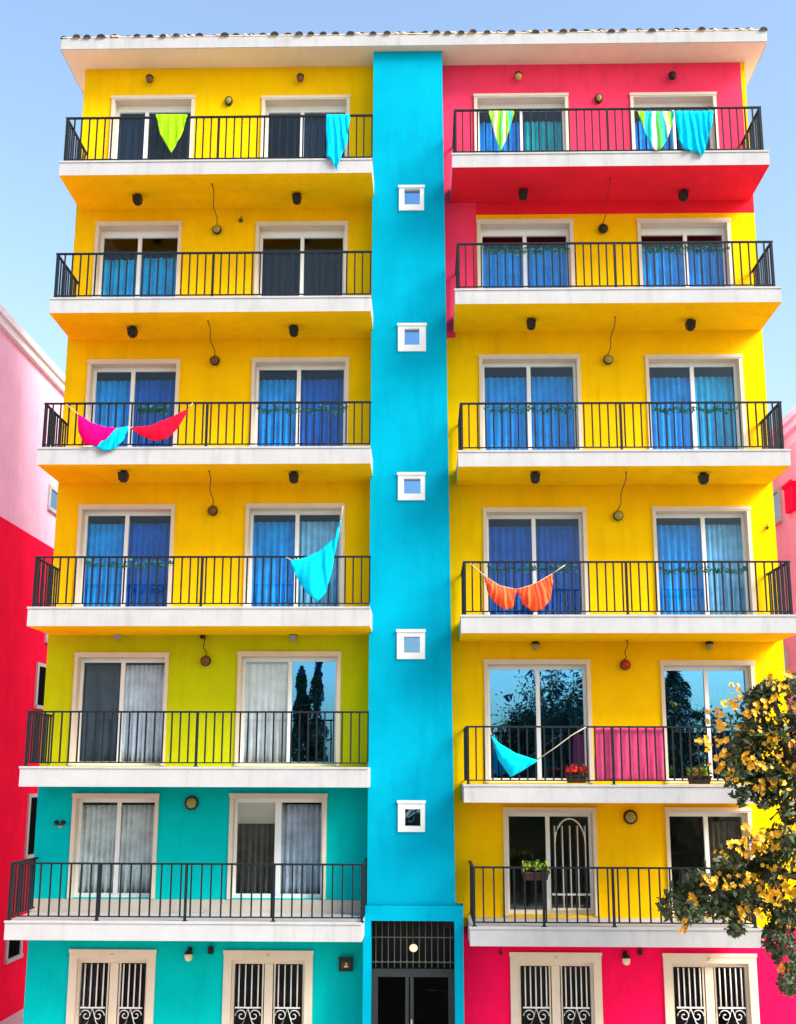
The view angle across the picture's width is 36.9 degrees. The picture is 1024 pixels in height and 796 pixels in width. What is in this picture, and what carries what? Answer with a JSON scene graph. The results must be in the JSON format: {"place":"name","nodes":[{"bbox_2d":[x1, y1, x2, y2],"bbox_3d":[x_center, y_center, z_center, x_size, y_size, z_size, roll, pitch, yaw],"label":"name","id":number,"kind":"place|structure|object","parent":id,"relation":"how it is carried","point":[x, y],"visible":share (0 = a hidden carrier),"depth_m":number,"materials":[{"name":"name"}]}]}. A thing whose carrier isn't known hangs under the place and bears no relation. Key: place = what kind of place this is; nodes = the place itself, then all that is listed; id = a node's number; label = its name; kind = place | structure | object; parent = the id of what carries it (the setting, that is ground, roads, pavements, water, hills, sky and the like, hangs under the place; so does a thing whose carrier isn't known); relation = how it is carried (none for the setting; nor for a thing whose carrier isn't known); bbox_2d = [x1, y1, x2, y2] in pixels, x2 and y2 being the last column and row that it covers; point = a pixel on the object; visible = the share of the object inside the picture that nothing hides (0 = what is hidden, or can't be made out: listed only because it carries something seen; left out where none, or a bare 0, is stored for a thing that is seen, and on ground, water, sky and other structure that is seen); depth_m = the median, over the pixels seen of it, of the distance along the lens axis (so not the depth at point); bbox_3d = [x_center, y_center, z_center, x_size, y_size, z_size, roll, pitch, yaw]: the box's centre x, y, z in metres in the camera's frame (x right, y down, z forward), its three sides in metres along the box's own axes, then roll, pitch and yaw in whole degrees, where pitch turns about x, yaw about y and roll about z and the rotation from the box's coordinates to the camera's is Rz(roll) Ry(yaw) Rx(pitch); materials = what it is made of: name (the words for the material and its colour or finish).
{"place":"outdoors","nodes":[
{"label":"outdoors","id":0,"kind":"place"},
{"bbox_2d":[0,1008,23,1023],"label":"pavement","id":1,"kind":"structure","parent":0,"point":[16,1018],"depth_m":28.86,"materials":[{"name":"pink concrete"}]},
{"bbox_2d":[0,303,64,1021],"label":"neighbouring house","id":2,"kind":"structure","parent":1,"relation":"on","point":[32,378],"depth_m":29.94,"materials":[{"name":"paint"}]},
{"bbox_2d":[4,940,22,963],"bbox_3d":[-9.468,10.666,29.473,0.078,0.789,1.192,0,-12,1],"label":"window","id":3,"kind":"structure","parent":2,"relation":"in","point":[13,948],"depth_m":29.37,"materials":[{"name":"white glass"}]},
{"bbox_2d":[24,794,37,858],"bbox_3d":[-9.434,8.193,31.217,0.078,1.609,1.613,0,-12,1],"label":"window","id":4,"kind":"structure","parent":2,"relation":"in","point":[32,798],"depth_m":30.73,"materials":[{"name":"white glass"}]},
{"bbox_2d":[34,662,45,709],"bbox_3d":[-9.428,4.671,31.854,0.078,1.197,1.406,0,-12,1],"label":"window","id":5,"kind":"structure","parent":2,"relation":"in","point":[40,667],"depth_m":31.47,"materials":[{"name":"white glass"}]},
{"bbox_2d":[47,484,57,514],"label":"window","id":6,"kind":"structure","parent":2,"relation":"in","point":[52,491],"depth_m":32.55,"materials":[{"name":"white paint"}]},
{"bbox_2d":[4,27,795,1023],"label":"apartment building","id":7,"kind":"structure","parent":1,"relation":"on","point":[368,803],"depth_m":21.70,"materials":[{"name":"yellow paint"}]},
{"bbox_2d":[54,820,65,827],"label":"twin spotlight","id":8,"kind":"object","parent":7,"relation":"attached to","point":[56,822],"visible":1,"depth_m":20.87,"materials":[{"name":"grey plastic"}]},
{"bbox_2d":[66,949,156,1023],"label":"french door","id":9,"kind":"structure","parent":7,"relation":"in","point":[116,957],"depth_m":20.39,"materials":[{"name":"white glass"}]},
{"bbox_2d":[67,793,159,898],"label":"balcony door","id":10,"kind":"structure","parent":7,"relation":"in","point":[119,833],"depth_m":21.12,"materials":[{"name":"white glass"}]},
{"bbox_2d":[68,652,169,765],"bbox_3d":[-4.983,3.557,21.534,1.731,1.998,0.446,0,-12,1],"label":"balcony door","id":11,"kind":"structure","parent":7,"relation":"in","point":[123,687],"depth_m":21.63,"materials":[{"name":"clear glass"}]},
{"bbox_2d":[118,470,129,482],"bbox_3d":[-4.904,-0.637,21.305,0.170,0.203,0.180,0,-12,1],"label":"spotlight","id":12,"kind":"object","parent":7,"relation":"attached to","point":[123,476],"visible":1,"depth_m":21.23,"materials":[{"name":"black metal"}]},
{"bbox_2d":[73,504,175,606],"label":"balcony door","id":13,"kind":"structure","parent":7,"relation":"in","point":[127,539],"depth_m":22.23,"materials":[{"name":"blue glass"}]},
{"bbox_2d":[66,403,192,450],"bbox_3d":[-4.746,-1.505,20.941,2.267,0.880,0.116,0,-12,1],"label":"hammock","id":14,"kind":"object","parent":7,"relation":"hanging from","point":[102,437],"visible":1,"depth_m":20.91,"materials":[{"name":"fabric"}]},
{"bbox_2d":[86,558,172,569],"bbox_3d":[-4.662,0.882,20.659,1.609,0.249,0.166,0,-12,1],"label":"garland","id":15,"kind":"object","parent":7,"relation":"hanging from","point":[121,564],"visible":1,"depth_m":20.66,"materials":[{"name":"green plant"}]},
{"bbox_2d":[83,359,180,446],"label":"balcony door","id":16,"kind":"structure","parent":7,"relation":"in","point":[133,390],"depth_m":22.89,"materials":[{"name":"white glass"}]},
{"bbox_2d":[127,326,137,337],"bbox_3d":[-4.929,-3.344,22.147,0.170,0.203,0.180,0,-12,1],"label":"spotlight","id":17,"kind":"object","parent":7,"relation":"attached to","point":[132,331],"visible":1,"depth_m":22.07,"materials":[{"name":"black metal"}]},
{"bbox_2d":[91,221,182,296],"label":"balcony door","id":18,"kind":"structure","parent":7,"relation":"in","point":[140,230],"depth_m":23.47,"materials":[{"name":"white glass"}]},
{"bbox_2d":[132,194,142,205],"bbox_3d":[-4.981,-5.975,22.808,0.170,0.203,0.180,0,-12,1],"label":"spotlight","id":19,"kind":"object","parent":7,"relation":"attached to","point":[137,199],"visible":1,"depth_m":22.73,"materials":[{"name":"black metal"}]},
{"bbox_2d":[146,74,153,82],"bbox_3d":[-4.982,-8.704,23.953,0.160,0.216,0.199,0,-12,1],"label":"wall lantern","id":20,"kind":"object","parent":7,"relation":"attached to","point":[149,78],"depth_m":23.88,"materials":[{"name":"black metal"}]},
{"bbox_2d":[136,404,167,416],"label":"garland","id":21,"kind":"object","parent":7,"relation":"hanging from","point":[158,409],"visible":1,"depth_m":21.24,"materials":[{"name":"green plant"}]},
{"bbox_2d":[108,95,195,159],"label":"balcony door","id":22,"kind":"structure","parent":7,"relation":"in","point":[147,105],"depth_m":24.07,"materials":[{"name":"white plastic"}]},
{"bbox_2d":[156,114,186,151],"bbox_3d":[-4.227,-7.047,22.191,0.599,0.779,0.038,0,-12,1],"label":"hanging cloth","id":23,"kind":"object","parent":7,"relation":"hanging from","point":[171,127],"visible":1,"depth_m":22.21,"materials":[{"name":"fabric"}]},
{"bbox_2d":[184,947,192,960],"bbox_3d":[-3.566,7.541,20.338,0.160,0.216,0.199,0,-12,1],"label":"wall lantern","id":24,"kind":"object","parent":7,"relation":"attached to","point":[188,953],"depth_m":20.27,"materials":[{"name":"glass"}]},
{"bbox_2d":[185,796,198,809],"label":"bulkhead lamp","id":25,"kind":"object","parent":7,"relation":"attached to","point":[191,802],"visible":1,"depth_m":20.90,"materials":[{"name":"yellow glass"}]},
{"bbox_2d":[200,635,210,665],"bbox_3d":[-3.454,2.487,21.477,0.190,0.569,0.149,0,-12,1],"label":"wall lamp","id":26,"kind":"object","parent":7,"relation":"attached to","point":[205,660],"visible":1,"depth_m":21.39,"materials":[{"name":"black metal"}]},
{"bbox_2d":[207,471,217,515],"bbox_3d":[-3.429,-0.334,21.690,0.190,0.645,0.945,0,-12,1],"label":"wall lamp","id":27,"kind":"object","parent":7,"relation":"attached to","point":[212,510],"visible":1,"depth_m":21.97,"materials":[{"name":"black metal"}]},
{"bbox_2d":[207,320,219,365],"bbox_3d":[-3.490,-3.145,22.285,0.190,0.548,0.997,0,-12,1],"label":"wall lamp","id":28,"kind":"object","parent":7,"relation":"attached to","point":[214,360],"visible":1,"depth_m":22.60,"materials":[{"name":"black metal"}]},
{"bbox_2d":[211,183,221,233],"bbox_3d":[-3.540,-5.789,22.842,0.190,0.568,1.049,0,-12,1],"label":"wall lamp","id":29,"kind":"object","parent":7,"relation":"attached to","point":[216,229],"visible":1,"depth_m":23.18,"materials":[{"name":"glass"}]},
{"bbox_2d":[225,96,232,105],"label":"bulkhead lamp","id":30,"kind":"object","parent":7,"relation":"attached to","point":[228,100],"visible":1,"depth_m":23.83,"materials":[{"name":"beige metal"}]},
{"bbox_2d":[222,950,313,1023],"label":"french door","id":31,"kind":"structure","parent":7,"relation":"in","point":[270,958],"depth_m":20.34,"materials":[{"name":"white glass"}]},
{"bbox_2d":[227,793,327,899],"bbox_3d":[-2.097,5.855,20.960,1.731,1.779,0.445,0,-12,1],"label":"balcony door","id":32,"kind":"structure","parent":7,"relation":"in","point":[262,829],"depth_m":21.06,"materials":[{"name":"white glass"}]},
{"bbox_2d":[234,651,341,765],"bbox_3d":[-1.953,3.538,21.455,1.883,2.017,0.422,0,-12,1],"label":"balcony door","id":33,"kind":"structure","parent":7,"relation":"in","point":[311,680],"depth_m":21.53,"materials":[{"name":"white glass"}]},
{"bbox_2d":[289,471,298,483],"bbox_3d":[-1.865,-0.620,21.345,0.170,0.203,0.180,0,-12,1],"label":"spotlight","id":34,"kind":"object","parent":7,"relation":"attached to","point":[293,477],"visible":1,"depth_m":21.27,"materials":[{"name":"black metal"}]},
{"bbox_2d":[289,325,298,336],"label":"spotlight","id":35,"kind":"object","parent":7,"relation":"attached to","point":[293,330],"visible":1,"depth_m":22.00,"materials":[{"name":"black metal"}]},
{"bbox_2d":[243,503,345,606],"bbox_3d":[-1.895,0.905,22.045,1.859,2.086,0.442,0,-12,1],"label":"balcony door","id":36,"kind":"structure","parent":7,"relation":"in","point":[297,538],"depth_m":22.17,"materials":[{"name":"white glass"}]},
{"bbox_2d":[292,193,301,204],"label":"spotlight","id":37,"kind":"object","parent":7,"relation":"attached to","point":[296,198],"visible":1,"depth_m":22.68,"materials":[{"name":"black metal"}]},
{"bbox_2d":[249,357,349,445],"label":"balcony door","id":38,"kind":"structure","parent":7,"relation":"in","point":[323,389],"depth_m":22.79,"materials":[{"name":"white glass"}]},
{"bbox_2d":[297,73,303,81],"bbox_3d":[-1.952,-8.698,23.881,0.160,0.216,0.199,0,-12,1],"label":"wall lantern","id":39,"kind":"object","parent":7,"relation":"attached to","point":[300,77],"depth_m":23.81,"materials":[{"name":"black metal"}]},
{"bbox_2d":[254,221,348,295],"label":"balcony door","id":40,"kind":"structure","parent":7,"relation":"in","point":[302,230],"depth_m":23.40,"materials":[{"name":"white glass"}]},
{"bbox_2d":[256,404,348,415],"bbox_3d":[-1.705,-1.811,21.193,1.665,0.226,0.160,0,-12,2],"label":"garland","id":41,"kind":"object","parent":7,"relation":"hanging from","point":[287,410],"visible":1,"depth_m":21.18,"materials":[{"name":"green plant"}]},
{"bbox_2d":[260,95,350,158],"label":"balcony door","id":42,"kind":"structure","parent":7,"relation":"in","point":[271,104],"depth_m":24.01,"materials":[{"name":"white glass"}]},
{"bbox_2d":[286,506,342,600],"bbox_3d":[-1.437,0.702,20.459,0.982,1.663,0.110,0,-12,1],"label":"cloth","id":43,"kind":"object","parent":7,"relation":"hanging from","point":[313,572],"visible":1,"depth_m":20.39,"materials":[{"name":"teal fabric"}]},
{"bbox_2d":[326,114,349,169],"bbox_3d":[-1.115,-6.851,22.078,0.454,1.122,0.066,0,-12,1],"label":"hanging cloth","id":44,"kind":"object","parent":7,"relation":"hanging from","point":[337,126],"visible":1,"depth_m":22.10,"materials":[{"name":"teal fabric"}]},
{"bbox_2d":[338,957,352,970],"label":"wall lamp","id":45,"kind":"object","parent":7,"relation":"attached to","point":[345,963],"visible":1,"depth_m":20.28,"materials":[{"name":"black metal"}]},
{"bbox_2d":[396,629,425,658],"bbox_3d":[0.229,2.333,21.016,0.522,0.521,0.150,0,-12,1],"label":"tower window","id":46,"kind":"structure","parent":7,"relation":"in","point":[401,633],"depth_m":20.97,"materials":[{"name":"white paint"}]},
{"bbox_2d":[398,185,424,210],"bbox_3d":[0.259,-5.995,22.851,0.508,0.515,0.150,0,-12,1],"label":"tower window","id":47,"kind":"structure","parent":7,"relation":"in","point":[402,188],"depth_m":22.80,"materials":[{"name":"white plastic"}]},
{"bbox_2d":[397,472,425,499],"bbox_3d":[0.245,-0.456,21.630,0.518,0.516,0.150,0,-12,1],"label":"tower window","id":48,"kind":"structure","parent":7,"relation":"in","point":[402,476],"depth_m":21.58,"materials":[{"name":"white plastic"}]},
{"bbox_2d":[397,800,425,831],"bbox_3d":[0.231,5.194,20.385,0.490,0.523,0.150,0,-12,1],"label":"tower window","id":49,"kind":"structure","parent":7,"relation":"in","point":[402,804],"depth_m":20.34,"materials":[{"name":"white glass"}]},
{"bbox_2d":[397,323,426,351],"bbox_3d":[0.261,-3.240,22.244,0.551,0.547,0.150,0,-12,1],"label":"tower window","id":50,"kind":"structure","parent":7,"relation":"in","point":[402,327],"depth_m":22.19,"materials":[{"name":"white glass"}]},
{"bbox_2d":[372,921,453,1023],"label":"entrance door","id":51,"kind":"structure","parent":7,"relation":"in","point":[431,989],"depth_m":20.25,"materials":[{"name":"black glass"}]},
{"bbox_2d":[409,921,417,951],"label":"globe lamp","id":52,"kind":"object","parent":7,"relation":"hanging from","point":[413,947],"visible":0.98,"depth_m":20.10,"materials":[{"name":"white glass"}]},
{"bbox_2d":[489,111,513,150],"bbox_3d":[1.919,-7.039,22.047,0.475,0.832,0.039,0,-12,1],"label":"hanging cloth","id":53,"kind":"object","parent":7,"relation":"hanging from","point":[501,121],"visible":1,"depth_m":22.07,"materials":[{"name":"multicoloured fabric"}]},
{"bbox_2d":[470,563,564,610],"bbox_3d":[2.030,1.258,20.177,1.623,0.832,0.115,0,-12,1],"label":"hammock","id":54,"kind":"object","parent":7,"relation":"hanging from","point":[535,596],"visible":1,"depth_m":20.13,"materials":[{"name":"fabric"}]},
{"bbox_2d":[515,71,521,79],"bbox_3d":[2.400,-8.702,23.781,0.160,0.216,0.199,0,-12,1],"label":"wall lantern","id":55,"kind":"object","parent":7,"relation":"attached to","point":[518,75],"depth_m":23.71,"materials":[{"name":"glass"}]},
{"bbox_2d":[473,93,568,152],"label":"balcony door","id":56,"kind":"structure","parent":7,"relation":"in","point":[482,100],"depth_m":23.93,"materials":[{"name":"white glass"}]},
{"bbox_2d":[518,189,527,200],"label":"spotlight","id":57,"kind":"object","parent":7,"relation":"attached to","point":[522,193],"visible":1,"depth_m":22.68,"materials":[{"name":"black metal"}]},
{"bbox_2d":[476,219,574,287],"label":"balcony door","id":58,"kind":"structure","parent":7,"relation":"in","point":[523,228],"depth_m":23.32,"materials":[{"name":"white glass"}]},
{"bbox_2d":[482,245,570,256],"bbox_3d":[2.327,-4.759,21.746,1.654,0.239,0.160,0,-12,1],"label":"garland","id":59,"kind":"object","parent":7,"relation":"hanging from","point":[523,250],"visible":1,"depth_m":21.74,"materials":[{"name":"green plant"}]},
{"bbox_2d":[483,404,576,414],"bbox_3d":[2.338,-1.821,21.096,1.659,0.258,0.155,0,-12,3],"label":"garland","id":60,"kind":"object","parent":7,"relation":"hanging from","point":[532,408],"visible":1,"depth_m":21.09,"materials":[{"name":"green plant"}]},
{"bbox_2d":[478,354,582,449],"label":"balcony door","id":61,"kind":"structure","parent":7,"relation":"in","point":[528,389],"depth_m":22.68,"materials":[{"name":"white glass"}]},
{"bbox_2d":[526,318,535,329],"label":"spotlight","id":62,"kind":"object","parent":7,"relation":"attached to","point":[531,323],"visible":1,"depth_m":21.96,"materials":[{"name":"black metal"}]},
{"bbox_2d":[486,563,577,578],"bbox_3d":[2.303,0.995,20.483,1.577,0.319,0.160,0,-12,1],"label":"garland","id":63,"kind":"object","parent":7,"relation":"hanging from","point":[533,568],"visible":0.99,"depth_m":20.48,"materials":[{"name":"green plant"}]},
{"bbox_2d":[530,471,539,483],"bbox_3d":[2.422,-0.611,21.056,0.170,0.203,0.180,0,-12,1],"label":"spotlight","id":64,"kind":"object","parent":7,"relation":"attached to","point":[535,477],"visible":1,"depth_m":20.98,"materials":[{"name":"black metal"}]},
{"bbox_2d":[521,857,549,879],"bbox_3d":[2.237,5.793,19.403,0.489,0.375,0.359,0,-12,1],"label":"planter","id":65,"kind":"object","parent":7,"relation":"attached to","point":[529,874],"visible":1,"depth_m":19.33,"materials":[{"name":"ceramic"}]},
{"bbox_2d":[531,641,539,650],"bbox_3d":[2.459,2.376,21.337,0.160,0.216,0.199,0,-12,1],"label":"wall lantern","id":66,"kind":"object","parent":7,"relation":"attached to","point":[535,646],"depth_m":21.26,"materials":[{"name":"glass"}]},
{"bbox_2d":[482,507,588,614],"bbox_3d":[2.512,1.006,21.922,1.915,2.139,0.446,0,-12,1],"label":"balcony door","id":67,"kind":"structure","parent":7,"relation":"in","point":[533,543],"depth_m":22.06,"materials":[{"name":"blue glass"}]},
{"bbox_2d":[489,727,585,776],"bbox_3d":[2.300,3.935,19.592,1.611,0.817,0.090,0,-12,1],"label":"hammock","id":68,"kind":"object","parent":7,"relation":"hanging from","point":[512,763],"visible":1,"depth_m":19.57,"materials":[{"name":"teal fabric"}]},
{"bbox_2d":[483,659,593,782],"bbox_3d":[2.487,3.717,21.259,1.916,2.147,0.317,0,-12,1],"label":"balcony door","id":69,"kind":"structure","parent":7,"relation":"in","point":[517,692],"depth_m":21.37,"materials":[{"name":"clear glass"}]},
{"bbox_2d":[502,807,597,915],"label":"balcony door","id":70,"kind":"structure","parent":7,"relation":"in","point":[590,813],"depth_m":20.76,"materials":[{"name":"glass"}]},
{"bbox_2d":[509,952,602,1023],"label":"french door","id":71,"kind":"structure","parent":7,"relation":"in","point":[556,960],"depth_m":20.23,"materials":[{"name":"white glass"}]},
{"bbox_2d":[564,762,586,782],"bbox_3d":[2.954,4.315,19.753,0.406,0.337,0.354,0,-12,1],"label":"planter","id":72,"kind":"object","parent":7,"relation":"on","point":[574,771],"visible":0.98,"depth_m":19.68,"materials":[{"name":"ceramic"}]},
{"bbox_2d":[595,93,602,103],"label":"bulkhead lamp","id":73,"kind":"object","parent":7,"relation":"attached to","point":[598,98],"visible":1,"depth_m":23.66,"materials":[{"name":"beige metal"}]},
{"bbox_2d":[598,177,610,233],"bbox_3d":[3.958,-5.823,22.713,0.190,0.701,0.977,0,-12,1],"label":"wall lamp","id":74,"kind":"object","parent":7,"relation":"attached to","point":[602,228],"visible":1,"depth_m":23.00,"materials":[{"name":"black metal"}]},
{"bbox_2d":[603,316,615,364],"bbox_3d":[3.956,-3.188,22.241,0.190,0.693,0.763,0,-12,1],"label":"wall lamp","id":75,"kind":"object","parent":7,"relation":"attached to","point":[607,359],"visible":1,"depth_m":22.43,"materials":[{"name":"beige metal"}]},
{"bbox_2d":[613,472,626,520],"bbox_3d":[4.022,-0.275,21.468,0.190,0.696,1.016,0,-12,1],"label":"wall lamp","id":76,"kind":"object","parent":7,"relation":"attached to","point":[618,515],"visible":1,"depth_m":21.77,"materials":[{"name":"beige glass"}]},
{"bbox_2d":[620,640,630,669],"bbox_3d":[4.045,2.535,21.167,0.190,0.517,0.393,0,-12,1],"label":"wall lamp","id":77,"kind":"object","parent":7,"relation":"attached to","point":[625,664],"visible":1,"depth_m":21.19,"materials":[{"name":"glass"}]},
{"bbox_2d":[621,951,630,964],"bbox_3d":[3.854,7.545,20.165,0.160,0.216,0.199,0,-12,1],"label":"wall lantern","id":78,"kind":"object","parent":7,"relation":"attached to","point":[625,957],"depth_m":20.10,"materials":[{"name":"glass"}]},
{"bbox_2d":[594,728,663,779],"bbox_3d":[3.827,4.012,19.744,1.167,0.862,0.025,0,-12,1],"label":"privacy screen","id":79,"kind":"object","parent":7,"relation":"attached to","point":[634,754],"visible":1,"depth_m":19.74,"materials":[{"name":"pink fabric"}]},
{"bbox_2d":[623,810,636,823],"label":"bulkhead lamp","id":80,"kind":"object","parent":7,"relation":"attached to","point":[629,816],"visible":1,"depth_m":20.68,"materials":[{"name":"yellow glass"}]},
{"bbox_2d":[637,111,674,149],"bbox_3d":[4.763,-7.028,21.982,0.695,0.787,0.058,0,-12,1],"label":"hanging cloth","id":81,"kind":"object","parent":7,"relation":"hanging from","point":[657,125],"visible":1,"depth_m":22.00,"materials":[{"name":"multicoloured fabric"}]},
{"bbox_2d":[668,71,675,79],"bbox_3d":[5.445,-8.674,23.704,0.160,0.216,0.199,0,-12,1],"label":"wall lantern","id":82,"kind":"object","parent":7,"relation":"attached to","point":[672,75],"depth_m":23.63,"materials":[{"name":"black metal"}]},
{"bbox_2d":[629,92,718,148],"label":"balcony door","id":83,"kind":"structure","parent":7,"relation":"in","point":[637,99],"depth_m":23.78,"materials":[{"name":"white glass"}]},
{"bbox_2d":[678,190,688,201],"bbox_3d":[5.452,-6.045,22.785,0.170,0.203,0.180,0,-12,1],"label":"spotlight","id":84,"kind":"object","parent":7,"relation":"attached to","point":[682,195],"visible":1,"depth_m":22.71,"materials":[{"name":"black metal"}]},
{"bbox_2d":[636,218,733,286],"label":"balcony door","id":85,"kind":"structure","parent":7,"relation":"in","point":[684,227],"depth_m":23.25,"materials":[{"name":"blue glass"}]},
{"bbox_2d":[642,244,729,255],"bbox_3d":[5.234,-4.771,21.687,1.629,0.280,0.168,0,-12,1],"label":"garland","id":86,"kind":"object","parent":7,"relation":"hanging from","point":[688,249],"visible":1,"depth_m":21.67,"materials":[{"name":"green plant"}]},
{"bbox_2d":[685,319,695,330],"bbox_3d":[5.410,-3.461,22.065,0.170,0.203,0.180,0,-12,1],"label":"spotlight","id":87,"kind":"object","parent":7,"relation":"attached to","point":[690,324],"visible":1,"depth_m":21.99,"materials":[{"name":"black metal"}]},
{"bbox_2d":[675,111,713,155],"bbox_3d":[5.480,-6.965,21.947,0.712,0.924,0.080,0,-12,1],"label":"hanging cloth","id":88,"kind":"object","parent":7,"relation":"hanging from","point":[693,128],"visible":1,"depth_m":21.96,"materials":[{"name":"teal fabric"}]},
{"bbox_2d":[653,405,738,414],"bbox_3d":[5.247,-1.797,21.033,1.554,0.244,0.169,0,-12,1],"label":"garland","id":89,"kind":"object","parent":7,"relation":"hanging from","point":[686,410],"visible":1,"depth_m":21.02,"materials":[{"name":"green plant"}]},
{"bbox_2d":[644,354,747,448],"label":"balcony door","id":90,"kind":"structure","parent":7,"relation":"in","point":[666,389],"depth_m":22.61,"materials":[{"name":"blue glass"}]},
{"bbox_2d":[686,764,712,783],"bbox_3d":[4.978,4.333,19.739,0.440,0.328,0.413,0,-12,1],"label":"planter","id":91,"kind":"object","parent":7,"relation":"on","point":[704,774],"visible":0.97,"depth_m":19.64,"materials":[{"name":"ceramic"}]},
{"bbox_2d":[659,565,745,575],"bbox_3d":[5.225,1.003,20.410,1.512,0.216,0.149,0,-12,1],"label":"garland","id":92,"kind":"object","parent":7,"relation":"hanging from","point":[717,571],"visible":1,"depth_m":20.40,"materials":[{"name":"green plant"}]},
{"bbox_2d":[697,472,708,484],"bbox_3d":[5.403,-0.594,21.095,0.170,0.203,0.180,0,-12,1],"label":"spotlight","id":93,"kind":"object","parent":7,"relation":"attached to","point":[703,478],"visible":1,"depth_m":21.02,"materials":[{"name":"black metal"}]},
{"bbox_2d":[651,506,756,614],"bbox_3d":[5.559,0.993,21.855,1.812,2.150,0.447,0,-12,1],"label":"balcony door","id":94,"kind":"structure","parent":7,"relation":"in","point":[702,542],"depth_m":21.97,"materials":[{"name":"blue glass"}]},
{"bbox_2d":[659,660,755,782],"bbox_3d":[5.511,3.718,21.189,1.691,2.130,0.317,0,-12,1],"label":"balcony door","id":95,"kind":"structure","parent":7,"relation":"in","point":[689,688],"depth_m":21.33,"materials":[{"name":"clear glass"}]},
{"bbox_2d":[705,641,713,650],"bbox_3d":[5.550,2.368,21.267,0.160,0.216,0.199,0,-12,1],"label":"wall lantern","id":96,"kind":"object","parent":7,"relation":"attached to","point":[709,646],"depth_m":21.19,"materials":[{"name":"beige metal"}]},
{"bbox_2d":[664,807,757,916],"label":"balcony door","id":97,"kind":"structure","parent":7,"relation":"in","point":[715,832],"depth_m":20.87,"materials":[{"name":"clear glass"}]},
{"bbox_2d":[662,953,759,1023],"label":"french door","id":98,"kind":"structure","parent":7,"relation":"in","point":[709,961],"depth_m":20.17,"materials":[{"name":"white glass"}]},
{"bbox_2d":[655,668,795,997],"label":"flowering tree","id":99,"kind":"object","parent":1,"relation":"on","point":[738,886],"visible":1,"depth_m":16.95,"materials":[{"name":"yellow plant"}]},
{"bbox_2d":[0,0,795,430],"label":"sky","id":100,"kind":"structure","parent":0,"point":[39,89],"materials":[{"name":"blue"}]},
{"bbox_2d":[770,406,795,827],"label":"neighbouring house","id":101,"kind":"structure","parent":0,"point":[784,490],"depth_m":27.11,"materials":[{"name":"paint"}]},
{"bbox_2d":[773,486,782,525],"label":"window","id":102,"kind":"structure","parent":101,"relation":"in","point":[776,492],"depth_m":27.93,"materials":[{"name":"white paint"}]},
{"bbox_2d":[783,647,789,679],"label":"window","id":103,"kind":"structure","parent":101,"relation":"in","point":[786,652],"depth_m":27.27,"materials":[{"name":"white paint"}]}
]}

